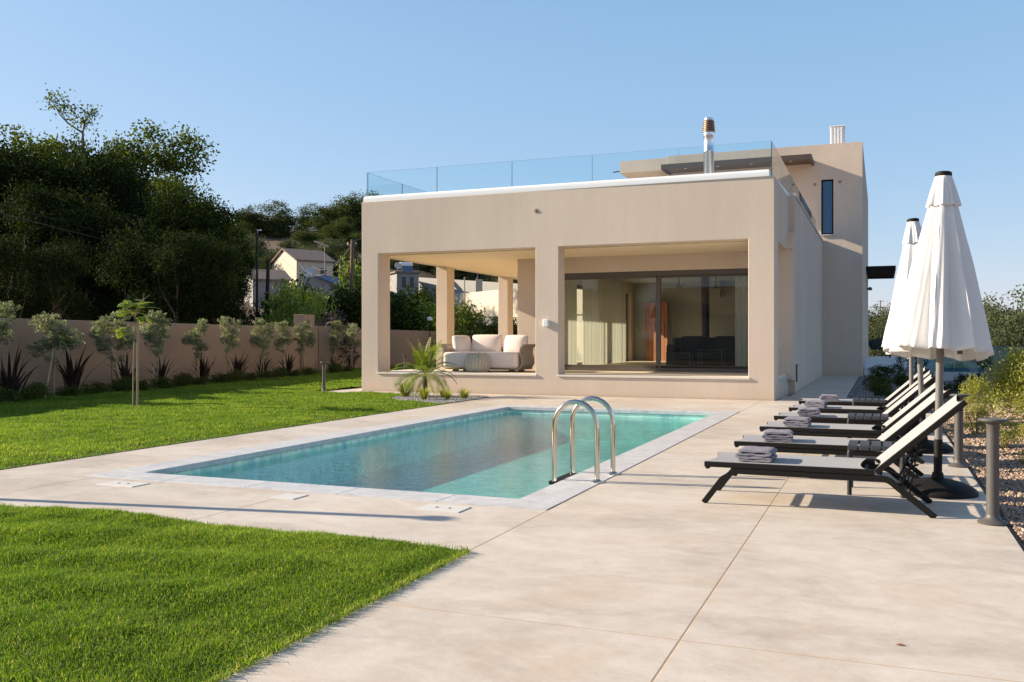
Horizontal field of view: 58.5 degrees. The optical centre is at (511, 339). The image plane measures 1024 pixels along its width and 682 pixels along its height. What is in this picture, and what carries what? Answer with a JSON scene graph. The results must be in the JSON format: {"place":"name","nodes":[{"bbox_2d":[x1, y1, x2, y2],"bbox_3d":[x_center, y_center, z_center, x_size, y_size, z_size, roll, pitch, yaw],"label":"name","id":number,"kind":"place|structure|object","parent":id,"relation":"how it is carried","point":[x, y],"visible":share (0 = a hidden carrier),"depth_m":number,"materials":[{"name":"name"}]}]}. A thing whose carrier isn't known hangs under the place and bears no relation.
{"place":"outdoors","nodes":[
{"label":"outdoors","id":0,"kind":"place"},
{"bbox_2d":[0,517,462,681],"bbox_3d":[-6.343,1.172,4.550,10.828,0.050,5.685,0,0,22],"label":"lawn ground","id":1,"kind":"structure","parent":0,"point":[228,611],"depth_m":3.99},
{"bbox_2d":[0,364,470,681],"bbox_3d":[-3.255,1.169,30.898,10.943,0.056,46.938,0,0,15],"label":"lawn ground","id":2,"kind":"structure","parent":0,"point":[163,441],"depth_m":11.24,"materials":[{"name":"plant"}]},
{"bbox_2d":[0,301,22,369],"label":"olive tree","id":3,"kind":"object","parent":2,"relation":"on","point":[5,330],"visible":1,"depth_m":17.32,"materials":[{"name":"green plant"}]},
{"bbox_2d":[0,343,39,398],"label":"flax plant","id":4,"kind":"object","parent":2,"relation":"on","point":[7,381],"visible":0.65,"depth_m":17.88,"materials":[{"name":"brown plant"}]},
{"bbox_2d":[18,381,49,399],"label":"hedge bush","id":5,"kind":"object","parent":2,"relation":"on","point":[33,390],"visible":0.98,"depth_m":17.66,"materials":[{"name":"green plant"}]},
{"bbox_2d":[25,312,85,396],"bbox_3d":[-9.419,0.313,18.880,0.896,1.781,1.037,0,0,31],"label":"olive tree","id":6,"kind":"object","parent":2,"relation":"on","point":[63,339],"visible":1,"depth_m":18.73,"materials":[{"name":"green plant"}]},
{"bbox_2d":[52,345,106,392],"bbox_3d":[-9.363,0.647,19.747,1.215,1.106,1.058,0,0,-29],"label":"flax plant","id":7,"kind":"object","parent":2,"relation":"on","point":[71,376],"visible":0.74,"depth_m":19.64,"materials":[{"name":"brown plant"}]},
{"bbox_2d":[87,309,140,390],"bbox_3d":[-9.075,0.258,20.705,0.974,1.890,1.228,0,0,25],"label":"olive tree","id":8,"kind":"object","parent":2,"relation":"on","point":[125,338],"visible":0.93,"depth_m":20.58,"materials":[{"name":"green plant"}]},
{"bbox_2d":[107,296,158,405],"bbox_3d":[-6.624,0.190,16.058,0.940,2.020,0.735,0,0,22],"label":"young tree","id":9,"kind":"object","parent":2,"relation":"on","point":[136,319],"visible":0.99,"depth_m":16.06,"materials":[{"name":"green plant"}]},
{"bbox_2d":[139,310,172,387],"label":"olive tree","id":10,"kind":"object","parent":2,"relation":"on","point":[161,333],"visible":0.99,"depth_m":22.20,"materials":[{"name":"green plant"}]},
{"bbox_2d":[180,318,210,377],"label":"olive tree","id":11,"kind":"object","parent":2,"relation":"on","point":[196,331],"visible":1,"depth_m":23.91,"materials":[{"name":"green plant"}]},
{"bbox_2d":[217,316,242,377],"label":"olive tree","id":12,"kind":"object","parent":2,"relation":"on","point":[227,330],"visible":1,"depth_m":25.46,"materials":[{"name":"green plant"}]},
{"bbox_2d":[247,317,274,373],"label":"olive tree","id":13,"kind":"object","parent":2,"relation":"on","point":[256,338],"visible":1,"depth_m":27.41,"materials":[{"name":"green plant"}]},
{"bbox_2d":[273,320,291,374],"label":"olive tree","id":14,"kind":"object","parent":2,"relation":"on","point":[284,336],"visible":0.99,"depth_m":28.86,"materials":[{"name":"green plant"}]},
{"bbox_2d":[292,321,317,374],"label":"olive tree","id":15,"kind":"object","parent":2,"relation":"on","point":[299,332],"visible":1,"depth_m":30.06,"materials":[{"name":"green plant"}]},
{"bbox_2d":[326,320,347,363],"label":"olive tree","id":16,"kind":"object","parent":2,"relation":"on","point":[337,336],"visible":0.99,"depth_m":32.76,"materials":[{"name":"green plant"}]},
{"bbox_2d":[430,300,489,353],"bbox_3d":[-2.122,-0.303,39.990,2.902,2.952,2.583,0,0,21],"label":"village bush","id":17,"kind":"object","parent":2,"relation":"on","point":[461,317],"visible":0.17,"depth_m":39.77,"materials":[{"name":"green plant"}]},
{"bbox_2d":[197,413,699,498],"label":"water","id":18,"kind":"structure","parent":0,"point":[580,419],"depth_m":10.84,"materials":[{"name":"liquid"}]},
{"bbox_2d":[3,231,1016,659],"bbox_3d":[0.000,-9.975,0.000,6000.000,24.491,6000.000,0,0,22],"label":"ground","id":19,"kind":"structure","parent":0,"point":[949,363],"depth_m":77.11,"materials":[{"name":"soil"}]},
{"bbox_2d":[0,230,58,318],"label":"woodland tree","id":20,"kind":"object","parent":19,"relation":"on","point":[24,294],"visible":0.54,"depth_m":34.82,"materials":[{"name":"green plant"}]},
{"bbox_2d":[0,135,82,312],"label":"woodland tree","id":21,"kind":"object","parent":19,"relation":"on","point":[19,158],"visible":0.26,"depth_m":47.03,"materials":[{"name":"green plant"}]},
{"bbox_2d":[0,175,94,320],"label":"woodland tree","id":22,"kind":"object","parent":19,"relation":"on","point":[23,222],"visible":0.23,"depth_m":40.24,"materials":[{"name":"green plant"}]},
{"bbox_2d":[11,130,93,212],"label":"woodland tree","id":23,"kind":"object","parent":19,"relation":"on","point":[54,142],"visible":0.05,"depth_m":51.50,"materials":[{"name":"green plant"}]},
{"bbox_2d":[7,233,98,320],"bbox_3d":[-17.729,-1.145,36.008,3.064,6.036,3.362,0,0,11],"label":"woodland tree","id":24,"kind":"object","parent":19,"relation":"on","point":[54,268],"visible":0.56,"depth_m":35.56,"materials":[{"name":"green plant"}]},
{"bbox_2d":[0,123,117,301],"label":"woodland tree","id":25,"kind":"object","parent":19,"relation":"on","point":[14,134],"visible":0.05,"depth_m":49.86,"materials":[{"name":"green plant"}]},
{"bbox_2d":[36,83,102,292],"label":"sprawling tree","id":26,"kind":"object","parent":19,"relation":"on","point":[92,111],"visible":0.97,"depth_m":49.94,"materials":[{"name":"green plant"}]},
{"bbox_2d":[11,182,141,321],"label":"woodland tree","id":27,"kind":"object","parent":19,"relation":"on","point":[94,222],"visible":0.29,"depth_m":41.13,"materials":[{"name":"green plant"}]},
{"bbox_2d":[35,135,151,310],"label":"woodland tree","id":28,"kind":"object","parent":19,"relation":"on","point":[94,166],"visible":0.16,"depth_m":49.02,"materials":[{"name":"green plant"}]},
{"bbox_2d":[79,130,145,207],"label":"woodland tree","id":29,"kind":"object","parent":19,"relation":"on","point":[120,148],"visible":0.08,"depth_m":54.58,"materials":[{"name":"green plant"}]},
{"bbox_2d":[81,162,188,308],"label":"woodland tree","id":30,"kind":"object","parent":19,"relation":"on","point":[125,200],"visible":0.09,"depth_m":49.11,"materials":[{"name":"green plant"}]},
{"bbox_2d":[85,213,190,322],"bbox_3d":[-15.934,-1.671,39.245,4.357,7.347,4.843,0,0,-31],"label":"woodland tree","id":31,"kind":"object","parent":19,"relation":"on","point":[126,264],"visible":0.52,"depth_m":38.22,"materials":[{"name":"green plant"}]},
{"bbox_2d":[112,170,203,313],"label":"woodland tree","id":32,"kind":"object","parent":19,"relation":"on","point":[174,185],"visible":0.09,"depth_m":46.51,"materials":[{"name":"green plant"}]},
{"bbox_2d":[103,118,220,242],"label":"woodland tree","id":33,"kind":"object","parent":19,"relation":"on","point":[171,163],"visible":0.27,"depth_m":55.84,"materials":[{"name":"green plant"}]},
{"bbox_2d":[120,225,228,323],"bbox_3d":[-14.019,-1.399,38.193,4.191,6.754,4.021,0,0,8],"label":"woodland tree","id":34,"kind":"object","parent":19,"relation":"on","point":[161,289],"visible":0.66,"depth_m":37.67,"materials":[{"name":"green plant"}]},
{"bbox_2d":[134,182,254,324],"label":"woodland tree","id":35,"kind":"object","parent":19,"relation":"on","point":[178,203],"visible":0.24,"depth_m":44.49,"materials":[{"name":"green plant"}]},
{"bbox_2d":[157,228,258,324],"bbox_3d":[-13.140,-1.404,39.025,3.625,6.667,3.979,0,0,25],"label":"woodland tree","id":36,"kind":"object","parent":19,"relation":"on","point":[226,254],"visible":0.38,"depth_m":38.85,"materials":[{"name":"green plant"}]},
{"bbox_2d":[180,195,250,316],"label":"woodland tree","id":37,"kind":"object","parent":19,"relation":"on","point":[230,226],"visible":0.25,"depth_m":45.53,"materials":[{"name":"green plant"}]},
{"bbox_2d":[0,314,435,393],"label":"garden wall","id":38,"kind":"structure","parent":19,"relation":"on","point":[25,334],"depth_m":24.91,"materials":[{"name":"paint"}]},
{"bbox_2d":[221,225,258,324],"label":"woodland tree","id":39,"kind":"object","parent":19,"relation":"on","point":[248,273],"visible":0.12,"depth_m":47.13,"materials":[{"name":"green plant"}]},
{"bbox_2d":[229,203,268,235],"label":"hillside tree","id":40,"kind":"object","parent":19,"relation":"on","point":[252,214],"visible":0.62,"depth_m":141.88,"materials":[{"name":"green plant"}]},
{"bbox_2d":[244,269,291,306],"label":"stone cottage","id":41,"kind":"structure","parent":19,"relation":"on","point":[276,274],"depth_m":80.82,"materials":[{"name":"paint"}]},
{"bbox_2d":[241,293,295,325],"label":"village bush","id":42,"kind":"object","parent":19,"relation":"on","point":[263,304],"visible":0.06,"depth_m":41.71,"materials":[{"name":"green plant"}]},
{"bbox_2d":[246,200,308,233],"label":"hillside tree","id":43,"kind":"object","parent":19,"relation":"on","point":[272,208],"visible":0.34,"depth_m":144.65,"materials":[{"name":"green plant"}]},
{"bbox_2d":[255,211,304,237],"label":"hillside tree","id":44,"kind":"object","parent":19,"relation":"on","point":[275,228],"visible":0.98,"depth_m":143.30,"materials":[{"name":"green plant"}]},
{"bbox_2d":[258,277,329,326],"bbox_3d":[-9.636,-0.800,40.011,3.224,3.844,2.870,0,0,22],"label":"village bush","id":45,"kind":"object","parent":19,"relation":"on","point":[281,296],"visible":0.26,"depth_m":39.62,"materials":[{"name":"green plant"}]},
{"bbox_2d":[270,248,335,287],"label":"cream house","id":46,"kind":"structure","parent":19,"relation":"on","point":[307,260],"depth_m":98.72,"materials":[{"name":"paint"}]},
{"bbox_2d":[290,228,323,247],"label":"hillside tree","id":47,"kind":"object","parent":19,"relation":"on","point":[311,237],"visible":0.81,"depth_m":127.06,"materials":[{"name":"green plant"}]},
{"bbox_2d":[278,285,344,326],"bbox_3d":[-8.258,-0.474,37.932,2.812,3.603,2.860,0,0,-14],"label":"village bush","id":48,"kind":"object","parent":19,"relation":"on","point":[312,310],"visible":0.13,"depth_m":38.02,"materials":[{"name":"green plant"}]},
{"bbox_2d":[295,202,339,232],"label":"hillside tree","id":49,"kind":"object","parent":19,"relation":"on","point":[319,221],"visible":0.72,"depth_m":143.90,"materials":[{"name":"green plant"}]},
{"bbox_2d":[312,285,361,328],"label":"village bush","id":50,"kind":"object","parent":19,"relation":"on","point":[347,307],"visible":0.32,"depth_m":43.65,"materials":[{"name":"green plant"}]},
{"bbox_2d":[315,308,361,366],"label":"tree","id":51,"kind":"object","parent":19,"relation":"on","point":[328,323],"visible":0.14,"depth_m":35.76,"materials":[{"name":"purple plant"}]},
{"bbox_2d":[325,215,358,242],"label":"hillside tree","id":52,"kind":"object","parent":19,"relation":"on","point":[342,227],"visible":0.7,"depth_m":137.15,"materials":[{"name":"green plant"}]},
{"bbox_2d":[332,255,361,316],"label":"village bush","id":53,"kind":"object","parent":19,"relation":"on","point":[342,278],"visible":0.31,"depth_m":61.52,"materials":[{"name":"green plant"}]},
{"bbox_2d":[329,189,369,233],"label":"hillside tree","id":54,"kind":"object","parent":19,"relation":"on","point":[352,206],"visible":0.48,"depth_m":145.95,"materials":[{"name":"green plant"}]},
{"bbox_2d":[303,264,398,309],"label":"blue roof shed","id":55,"kind":"structure","parent":19,"relation":"on","point":[316,281],"depth_m":78.00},
{"bbox_2d":[390,271,420,297],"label":"stone house","id":56,"kind":"structure","parent":19,"relation":"on","point":[400,279],"depth_m":84.43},
{"bbox_2d":[390,293,429,330],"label":"village bush","id":57,"kind":"object","parent":19,"relation":"on","point":[415,324],"visible":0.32,"depth_m":49.01,"materials":[{"name":"green plant"}]},
{"bbox_2d":[390,283,435,330],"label":"village bush","id":58,"kind":"object","parent":19,"relation":"on","point":[417,295],"visible":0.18,"depth_m":51.62,"materials":[{"name":"green plant"}]},
{"bbox_2d":[393,295,462,330],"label":"village bush","id":59,"kind":"object","parent":19,"relation":"on","point":[424,316],"visible":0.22,"depth_m":49.50,"materials":[{"name":"green plant"}]},
{"bbox_2d":[419,277,517,304],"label":"yard wall","id":60,"kind":"structure","parent":19,"relation":"on","point":[430,283],"depth_m":84.53,"materials":[{"name":"paint"}]},
{"bbox_2d":[454,312,517,342],"bbox_3d":[-1.371,0.025,38.086,3.628,2.612,3.691,0,0,-15],"label":"village bush","id":61,"kind":"object","parent":19,"relation":"on","point":[480,321],"visible":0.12,"depth_m":37.70,"materials":[{"name":"green plant"}]},
{"bbox_2d":[454,288,582,359],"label":"building","id":62,"kind":"structure","parent":19,"relation":"on","point":[488,300],"depth_m":47.07,"materials":[{"name":"paint"}]},
{"bbox_2d":[362,117,895,400],"bbox_3d":[6.939,-2.825,31.680,11.907,8.850,27.055,0,0,22],"label":"villa","id":63,"kind":"object","parent":19,"relation":"on","point":[784,230],"visible":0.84,"depth_m":20.82,"materials":[{"name":"beige paint"}]},
{"bbox_2d":[464,353,490,371],"bbox_3d":[-0.799,0.534,21.139,0.642,0.436,0.642,0,0,22],"label":"barrel table","id":64,"kind":"object","parent":63,"relation":"on","point":[477,362],"visible":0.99,"depth_m":20.90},
{"bbox_2d":[439,335,535,371],"bbox_3d":[-0.550,0.317,21.755,2.200,0.870,1.150,0,0,22],"label":"garden sofa","id":65,"kind":"object","parent":63,"relation":"on","point":[512,353],"visible":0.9,"depth_m":21.58,"materials":[{"name":"white fabric"}]},
{"bbox_2d":[565,280,576,364],"bbox_3d":[1.553,-0.580,24.826,0.092,2.640,1.200,0,0,22],"label":"curtain","id":66,"kind":"object","parent":63,"relation":"hanging from","point":[570,322],"visible":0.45,"depth_m":24.93,"materials":[{"name":"fabric"}]},
{"bbox_2d":[583,279,625,364],"bbox_3d":[2.902,-0.580,28.164,0.093,2.640,4.600,0,0,22],"label":"curtain","id":67,"kind":"object","parent":63,"relation":"hanging from","point":[604,321],"visible":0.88,"depth_m":27.91,"materials":[{"name":"fabric"}]},
{"bbox_2d":[565,268,747,372],"bbox_3d":[3.519,-0.427,21.362,5.164,2.343,0.150,0,0,22],"label":"sliding door","id":68,"kind":"structure","parent":63,"relation":"in","point":[658,275],"depth_m":21.34,"materials":[{"name":"brown metal"}]},
{"bbox_2d":[666,336,734,365],"bbox_3d":[4.970,0.290,23.033,2.000,0.757,0.935,0,0,22],"label":"dark sofa","id":69,"kind":"object","parent":63,"relation":"on","point":[688,344],"visible":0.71,"depth_m":22.90,"materials":[{"name":"fabric"}]},
{"bbox_2d":[735,276,747,365],"bbox_3d":[5.572,-0.580,21.066,0.850,2.640,0.091,0,0,22],"label":"curtain","id":70,"kind":"object","parent":63,"relation":"hanging from","point":[741,320],"visible":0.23,"depth_m":21.16,"materials":[{"name":"fabric"}]},
{"bbox_2d":[821,179,834,235],"bbox_3d":[10.422,-4.354,30.213,0.468,1.856,0.145,0,0,22],"label":"window","id":71,"kind":"structure","parent":63,"relation":"in","point":[826,185],"depth_m":30.25,"materials":[{"name":"blue glass"}]},
{"bbox_2d":[864,357,931,370],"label":"wall","id":72,"kind":"structure","parent":19,"relation":"on","point":[869,362],"depth_m":31.67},
{"bbox_2d":[974,326,1023,365],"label":"olive tree","id":73,"kind":"object","parent":19,"relation":"on","point":[1006,339],"visible":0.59,"depth_m":43.89,"materials":[{"name":"green plant"}]},
{"bbox_2d":[984,302,1023,357],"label":"field olive","id":74,"kind":"object","parent":19,"relation":"on","point":[992,314],"visible":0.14,"depth_m":54.14,"materials":[{"name":"green plant"}]},
{"bbox_2d":[996,307,1023,359],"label":"field olive","id":75,"kind":"object","parent":19,"relation":"on","point":[1017,326],"visible":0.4,"depth_m":51.78,"materials":[{"name":"green plant"}]},
{"bbox_2d":[0,376,1023,681],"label":"pool deck","id":76,"kind":"structure","parent":0,"point":[794,582],"depth_m":4.73,"materials":[{"name":"beige concrete"}]},
{"bbox_2d":[85,405,739,509],"bbox_3d":[0.012,1.223,11.616,4.320,0.054,9.450,0,0,22],"label":"pool coping surface","id":77,"kind":"object","parent":76,"relation":"on","point":[557,493],"visible":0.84,"depth_m":8.68,"materials":[{"name":"grey stone"}]},
{"bbox_2d":[170,410,706,498],"bbox_3d":[0.002,1.576,11.577,3.870,0.648,8.930,0,0,22],"label":"pool basin","id":78,"kind":"object","parent":76,"relation":"in","point":[246,462],"visible":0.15,"depth_m":11.96,"materials":[{"name":"tile"}]},
{"bbox_2d":[549,396,618,484],"bbox_3d":[0.634,1.118,7.962,0.480,1.224,0.600,0,0,22],"label":"pool ladder","id":79,"kind":"object","parent":78,"relation":"attached to","point":[590,409],"visible":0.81,"depth_m":7.80,"materials":[{"name":"metal"}]},
{"bbox_2d":[415,504,470,512],"bbox_3d":[-0.486,1.206,6.484,0.340,0.028,0.220,0,0,22],"label":"skimmer lid","id":80,"kind":"object","parent":76,"relation":"on","point":[443,508],"visible":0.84,"depth_m":6.45,"materials":[{"name":"white plastic"}]},
{"bbox_2d":[2,397,1017,681],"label":"deck joint surface","id":81,"kind":"object","parent":76,"relation":"in","point":[698,611],"visible":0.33,"depth_m":3.99,"materials":[{"name":"concrete"}]},
{"bbox_2d":[702,395,967,517],"bbox_3d":[2.320,0.805,6.672,1.756,0.813,0.630,0,0,22],"label":"sun lounger","id":82,"kind":"object","parent":76,"relation":"on","point":[837,468],"visible":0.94,"depth_m":6.54,"materials":[{"name":"grey"}]},
{"bbox_2d":[735,446,777,461],"bbox_3d":[1.834,0.857,6.863,0.268,0.089,0.294,0,0,25],"label":"towel","id":83,"kind":"object","parent":82,"relation":"on","point":[755,454],"visible":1,"depth_m":6.75,"materials":[{"name":"fabric"}]},
{"bbox_2d":[733,385,952,477],"bbox_3d":[2.860,0.805,8.005,1.756,0.813,0.630,0,0,21],"label":"sun lounger","id":84,"kind":"object","parent":76,"relation":"on","point":[820,445],"visible":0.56,"depth_m":7.87,"materials":[{"name":"grey"}]},
{"bbox_2d":[762,429,792,441],"bbox_3d":[2.377,0.857,8.187,0.269,0.089,0.295,0,0,18],"label":"towel","id":85,"kind":"object","parent":84,"relation":"on","point":[780,435],"visible":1,"depth_m":8.07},
{"bbox_2d":[759,382,945,463],"bbox_3d":[3.453,0.805,9.355,1.756,0.813,0.630,0,0,22],"label":"sun lounger","id":86,"kind":"object","parent":76,"relation":"on","point":[845,430],"visible":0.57,"depth_m":9.21,"materials":[{"name":"grey"}]},
{"bbox_2d":[774,374,935,436],"bbox_3d":[3.973,0.805,10.668,1.756,0.813,0.630,0,0,22],"label":"sun lounger","id":87,"kind":"object","parent":76,"relation":"on","point":[834,418],"visible":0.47,"depth_m":10.48,"materials":[{"name":"grey"}]},
{"bbox_2d":[789,370,933,431],"bbox_3d":[4.546,0.805,11.972,1.756,0.813,0.630,0,0,23],"label":"sun lounger","id":88,"kind":"object","parent":76,"relation":"on","point":[839,409],"visible":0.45,"depth_m":11.85,"materials":[{"name":"grey"}]},
{"bbox_2d":[799,367,928,413],"bbox_3d":[5.089,0.805,13.303,1.756,0.813,0.630,0,0,22],"label":"sun lounger","id":89,"kind":"object","parent":76,"relation":"on","point":[888,400],"visible":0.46,"depth_m":13.10,"materials":[{"name":"grey"}]},
{"bbox_2d":[847,440,904,497],"bbox_3d":[2.856,1.008,7.175,0.415,0.384,0.456,0,0,22],"label":"slatted table","id":90,"kind":"object","parent":76,"relation":"on","point":[864,445],"visible":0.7,"depth_m":7.05,"materials":[{"name":"grey plastic"}]},
{"bbox_2d":[883,218,953,453],"bbox_3d":[4.391,-0.047,9.867,0.704,2.520,0.717,0,0,33],"label":"parasol","id":91,"kind":"object","parent":76,"relation":"on","point":[913,229],"visible":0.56,"depth_m":9.82,"materials":[{"name":"white fabric"}]},
{"bbox_2d":[889,171,993,498],"bbox_3d":[3.341,-0.052,7.144,0.700,2.513,0.704,0,0,-35],"label":"parasol","id":92,"kind":"object","parent":76,"relation":"on","point":[941,315],"visible":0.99,"depth_m":7.00,"materials":[{"name":"white fabric"}]},
{"bbox_2d":[948,394,968,467],"bbox_3d":[4.215,0.858,8.630,0.184,0.685,0.184,0,0,22],"label":"bollard light","id":93,"kind":"object","parent":76,"relation":"on","point":[958,462],"visible":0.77,"depth_m":8.60,"materials":[{"name":"grey paint"}]},
{"bbox_2d":[977,418,1008,525],"bbox_3d":[3.133,0.858,5.960,0.184,0.685,0.184,0,0,22],"label":"bollard light","id":94,"kind":"object","parent":76,"relation":"on","point":[992,517],"visible":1,"depth_m":5.93,"materials":[{"name":"grey paint"}]},
{"bbox_2d":[0,0,1023,315],"label":"sky","id":95,"kind":"structure","parent":0,"point":[300,100],"materials":[{"name":"blue"}]},
{"bbox_2d":[646,302,667,360],"bbox_3d":[4.960,-0.262,31.444,0.122,2.020,0.920,0,0,-44],"label":"front door","id":96,"kind":"structure","parent":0,"point":[650,331],"depth_m":31.50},
{"bbox_2d":[646,302,667,360],"bbox_3d":[4.982,-0.262,31.465,0.060,2.020,0.920,0,0,-44],"label":"door leaf","id":97,"kind":"structure","parent":96,"relation":"in","point":[650,307],"depth_m":31.50,"materials":[{"name":"wood"}]},
{"bbox_2d":[701,277,708,336],"bbox_3d":[5.230,-0.602,24.743,0.520,2.700,0.520,0,0,22],"label":"wood stove","id":98,"kind":"object","parent":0,"point":[704,306],"visible":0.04,"depth_m":24.64,"materials":[{"name":"black metal"}]},
{"bbox_2d":[850,367,1017,399],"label":"pebble ground","id":99,"kind":"structure","parent":0,"point":[961,370],"depth_m":32.84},
{"bbox_2d":[867,363,902,379],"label":"round bush","id":100,"kind":"object","parent":99,"relation":"on","point":[879,369],"visible":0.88,"depth_m":26.71,"materials":[{"name":"green plant"}]},
{"bbox_2d":[847,375,964,399],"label":"pebbles","id":101,"kind":"object","parent":99,"relation":"on","point":[860,393],"visible":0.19,"depth_m":21.38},
{"bbox_2d":[930,399,1023,545],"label":"gravel ground","id":102,"kind":"structure","parent":0,"point":[1001,403],"depth_m":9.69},
{"bbox_2d":[958,371,995,418],"bbox_3d":[6.905,0.859,13.612,0.530,0.768,0.548,0,0,10],"label":"flowering shrub","id":103,"kind":"object","parent":102,"relation":"on","point":[976,390],"visible":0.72,"depth_m":13.54,"materials":[{"name":"green plant"}]},
{"bbox_2d":[963,404,990,434],"bbox_3d":[5.992,1.054,11.824,0.400,0.443,0.422,0,0,22],"label":"weed clump","id":104,"kind":"object","parent":102,"relation":"on","point":[982,412],"visible":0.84,"depth_m":11.79,"materials":[{"name":"green plant"}]},
{"bbox_2d":[976,339,1023,422],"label":"flowering shrub","id":105,"kind":"object","parent":102,"relation":"on","point":[1015,369],"visible":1,"depth_m":12.18,"materials":[{"name":"green plant"}]},
{"bbox_2d":[984,413,1020,448],"bbox_3d":[5.382,1.024,10.005,0.405,0.445,0.377,0,0,-35],"label":"weed clump","id":106,"kind":"object","parent":102,"relation":"on","point":[1005,439],"visible":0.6,"depth_m":9.96,"materials":[{"name":"green plant"}]},
{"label":"bed ground","id":107,"kind":"structure","parent":0,"visible":0},
{"bbox_2d":[386,339,459,395],"bbox_3d":[-1.908,0.592,19.274,1.484,1.279,1.497,0,0,22],"label":"pygmy palm","id":108,"kind":"object","parent":107,"relation":"on","point":[424,365],"visible":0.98,"depth_m":19.17,"materials":[{"name":"green plant"}]},
{"bbox_2d":[392,395,488,403],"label":"pebbles","id":109,"kind":"object","parent":107,"relation":"on","point":[432,399],"visible":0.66,"depth_m":18.28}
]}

